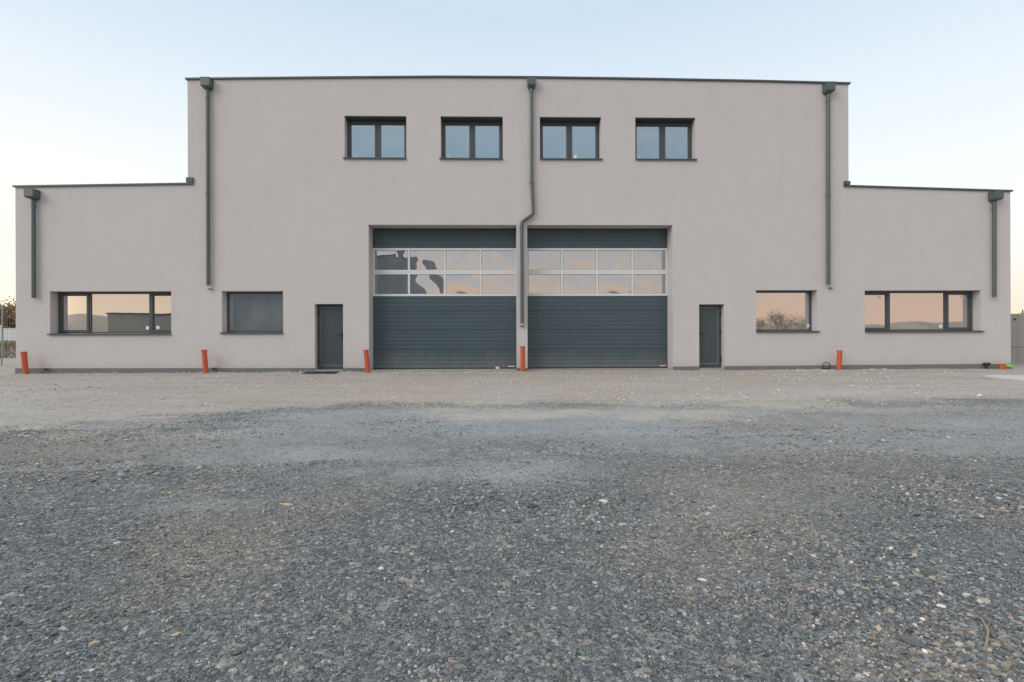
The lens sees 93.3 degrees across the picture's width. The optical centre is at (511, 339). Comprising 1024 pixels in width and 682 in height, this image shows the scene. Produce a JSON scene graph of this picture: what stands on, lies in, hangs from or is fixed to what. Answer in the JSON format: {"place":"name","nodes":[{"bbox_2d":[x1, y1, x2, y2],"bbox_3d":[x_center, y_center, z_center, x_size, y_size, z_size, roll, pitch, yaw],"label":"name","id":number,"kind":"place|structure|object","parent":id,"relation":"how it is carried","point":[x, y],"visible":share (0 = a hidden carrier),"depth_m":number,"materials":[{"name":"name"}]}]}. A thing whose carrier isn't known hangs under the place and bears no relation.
{"place":"outdoors","nodes":[
{"label":"outdoors","id":0,"kind":"place"},
{"bbox_2d":[0,346,1023,681],"bbox_3d":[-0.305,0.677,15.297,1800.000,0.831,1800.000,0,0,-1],"label":"ground","id":1,"kind":"structure","parent":0,"point":[30,412],"depth_m":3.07,"materials":[{"name":"grey gravel"}]},
{"bbox_2d":[0,339,15,357],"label":"dry weeds","id":2,"kind":"object","parent":1,"relation":"on","point":[9,344],"visible":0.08,"depth_m":24.23,"materials":[{"name":"brown plant"}]},
{"bbox_2d":[0,305,15,365],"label":"fence","id":3,"kind":"object","parent":1,"relation":"on","point":[7,361],"visible":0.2,"depth_m":19.86,"materials":[{"name":"metal"}]},
{"bbox_2d":[0,298,15,327],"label":"shrub","id":4,"kind":"object","parent":1,"relation":"on","point":[9,318],"visible":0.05,"depth_m":47.53,"materials":[{"name":"brown plant"}]},
{"bbox_2d":[0,328,15,340],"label":"boundary wall","id":5,"kind":"structure","parent":1,"relation":"on","point":[9,334],"depth_m":45.36,"materials":[{"name":"white concrete"}]},
{"bbox_2d":[20,351,28,373],"bbox_3d":[-14.835,0.771,14.721,0.203,0.807,0.173,0,0,-1],"label":"drain pipe","id":6,"kind":"object","parent":1,"relation":"on","point":[24,362],"visible":0.91,"depth_m":14.67,"materials":[{"name":"orange plastic"}]},
{"bbox_2d":[201,349,208,372],"bbox_3d":[-9.417,0.735,14.829,0.203,0.853,0.173,0,0,-1],"label":"drain pipe","id":7,"kind":"object","parent":1,"relation":"on","point":[205,361],"visible":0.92,"depth_m":14.78,"materials":[{"name":"orange plastic"}]},
{"bbox_2d":[302,371,339,373],"bbox_3d":[-5.803,1.005,14.724,0.940,0.022,0.600,0,1,-4],"label":"foot grate","id":8,"kind":"object","parent":1,"relation":"on","point":[320,372],"visible":1,"depth_m":14.64,"materials":[{"name":"metal"}]},
{"bbox_2d":[363,349,369,372],"bbox_3d":[-4.483,0.731,14.933,0.215,0.841,0.161,0,0,-24],"label":"drain pipe","id":9,"kind":"object","parent":1,"relation":"on","point":[366,361],"visible":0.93,"depth_m":14.87,"materials":[{"name":"orange plastic"}]},
{"bbox_2d":[12,75,1012,373],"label":"warehouse","id":10,"kind":"structure","parent":1,"relation":"on","point":[442,223],"depth_m":15.42,"materials":[{"name":"paint"}]},
{"bbox_2d":[47,292,170,334],"bbox_3d":[-12.518,-0.822,15.202,3.762,1.358,0.410,0,0,-1],"label":"window","id":11,"kind":"structure","parent":10,"relation":"in","point":[79,313],"depth_m":15.35,"materials":[{"name":"clear glass"}]},
{"bbox_2d":[220,292,282,333],"bbox_3d":[-8.146,-0.848,15.290,1.935,1.338,0.410,0,0,-1],"label":"window","id":12,"kind":"structure","parent":10,"relation":"in","point":[247,312],"depth_m":15.44,"materials":[{"name":"grey glass"}]},
{"bbox_2d":[317,304,342,368],"bbox_3d":[-5.751,-0.080,15.387,0.878,2.068,0.140,0,0,-1],"label":"door","id":13,"kind":"structure","parent":10,"relation":"in","point":[329,316],"depth_m":15.38,"materials":[{"name":"paint"}]},
{"bbox_2d":[343,116,405,158],"bbox_3d":[-4.316,-6.353,15.367,1.969,1.362,0.410,0,0,-1],"label":"window","id":14,"kind":"structure","parent":10,"relation":"in","point":[368,137],"depth_m":15.51,"materials":[{"name":"clear glass"}]},
{"bbox_2d":[373,228,515,368],"bbox_3d":[-2.189,-1.328,15.754,4.647,4.578,0.110,0,0,-1],"label":"garage door","id":15,"kind":"structure","parent":10,"relation":"in","point":[443,298],"depth_m":15.76,"materials":[{"name":"teal paint"}]},
{"bbox_2d":[439,116,502,158],"bbox_3d":[-1.293,-6.364,15.428,1.995,1.362,0.410,0,0,-1],"label":"window","id":16,"kind":"structure","parent":10,"relation":"in","point":[462,137],"depth_m":15.58,"materials":[{"name":"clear glass"}]},
{"bbox_2d":[540,117,602,159],"bbox_3d":[1.873,-6.375,15.491,1.986,1.362,0.410,0,0,-1],"label":"window","id":17,"kind":"structure","parent":10,"relation":"in","point":[561,138],"depth_m":15.64,"materials":[{"name":"clear glass"}]},
{"bbox_2d":[527,229,667,368],"bbox_3d":[2.795,-1.336,15.868,4.628,4.558,0.042,0,0,-1],"label":"garage door","id":18,"kind":"structure","parent":10,"relation":"in","point":[597,298],"depth_m":15.86,"materials":[{"name":"teal paint"}]},
{"bbox_2d":[635,118,696,159],"bbox_3d":[4.901,-6.385,15.552,1.960,1.362,0.410,0,0,-1],"label":"window","id":19,"kind":"structure","parent":10,"relation":"in","point":[655,138],"depth_m":15.70,"materials":[{"name":"clear glass"}]},
{"bbox_2d":[699,305,721,367],"bbox_3d":[6.370,-0.105,15.631,0.804,2.033,0.140,0,0,-1],"label":"door","id":20,"kind":"structure","parent":10,"relation":"in","point":[709,315],"depth_m":15.62,"materials":[{"name":"paint"}]},
{"bbox_2d":[756,291,819,331],"bbox_3d":[8.815,-0.904,15.630,2.031,1.353,0.410,0,0,-1],"label":"window","id":21,"kind":"structure","parent":10,"relation":"in","point":[776,311],"depth_m":15.78,"materials":[{"name":"clear glass"}]},
{"bbox_2d":[865,291,984,331],"bbox_3d":[13.260,-0.907,15.719,3.866,1.348,0.410,0,0,-1],"label":"window","id":22,"kind":"structure","parent":10,"relation":"in","point":[885,311],"depth_m":15.87,"materials":[{"name":"clear glass"}]},
{"bbox_2d":[520,346,524,371],"bbox_3d":[0.333,0.661,15.025,0.162,0.907,0.173,0,0,-1],"label":"drain pipe","id":23,"kind":"object","parent":1,"relation":"on","point":[522,358],"visible":0.93,"depth_m":14.97,"materials":[{"name":"orange plastic"}]},
{"bbox_2d":[836,350,842,369],"bbox_3d":[10.306,0.715,15.225,0.188,0.749,0.173,0,0,-1],"label":"drain pipe","id":24,"kind":"object","parent":1,"relation":"on","point":[839,361],"visible":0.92,"depth_m":15.17,"materials":[{"name":"orange plastic"}]},
{"bbox_2d":[874,625,881,630],"bbox_3d":[1.269,1.001,1.675,0.030,0.025,0.022,0,0,-36],"label":"stone","id":25,"kind":"object","parent":1,"relation":"on","point":[878,628],"visible":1,"depth_m":1.67,"materials":[{"name":"beige stone"}]},
{"bbox_2d":[936,604,946,608],"bbox_3d":[1.629,1.012,1.835,0.038,0.016,0.032,0,0,18],"label":"stone","id":26,"kind":"object","parent":1,"relation":"on","point":[941,606],"visible":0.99,"depth_m":1.83,"materials":[{"name":"white stone"}]},
{"bbox_2d":[962,607,989,651],"bbox_3d":[1.627,0.999,1.674,0.055,0.023,0.308,0,0,34],"label":"twig","id":27,"kind":"object","parent":1,"relation":"on","point":[987,640],"visible":1,"depth_m":1.65,"materials":[{"name":"brown wood"}]},
{"bbox_2d":[998,364,1005,369],"bbox_3d":[15.568,0.924,15.366,0.188,0.295,0.188,0,0,-1],"label":"drain pipe","id":28,"kind":"object","parent":1,"relation":"on","point":[1002,366],"visible":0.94,"depth_m":15.30,"materials":[{"name":"orange plastic"}]},
{"bbox_2d":[983,375,1023,381],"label":"concrete slab","id":29,"kind":"structure","parent":1,"relation":"on","point":[1015,378],"depth_m":11.99,"materials":[{"name":"white concrete"}]},
{"bbox_2d":[1011,314,1023,363],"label":"concrete wall","id":30,"kind":"structure","parent":1,"relation":"on","point":[1017,338],"depth_m":18.70,"materials":[{"name":"grey concrete"}]},
{"bbox_2d":[0,0,1023,326],"label":"sky","id":31,"kind":"structure","parent":0,"point":[92,91],"materials":[{"name":"blue"}]}
]}

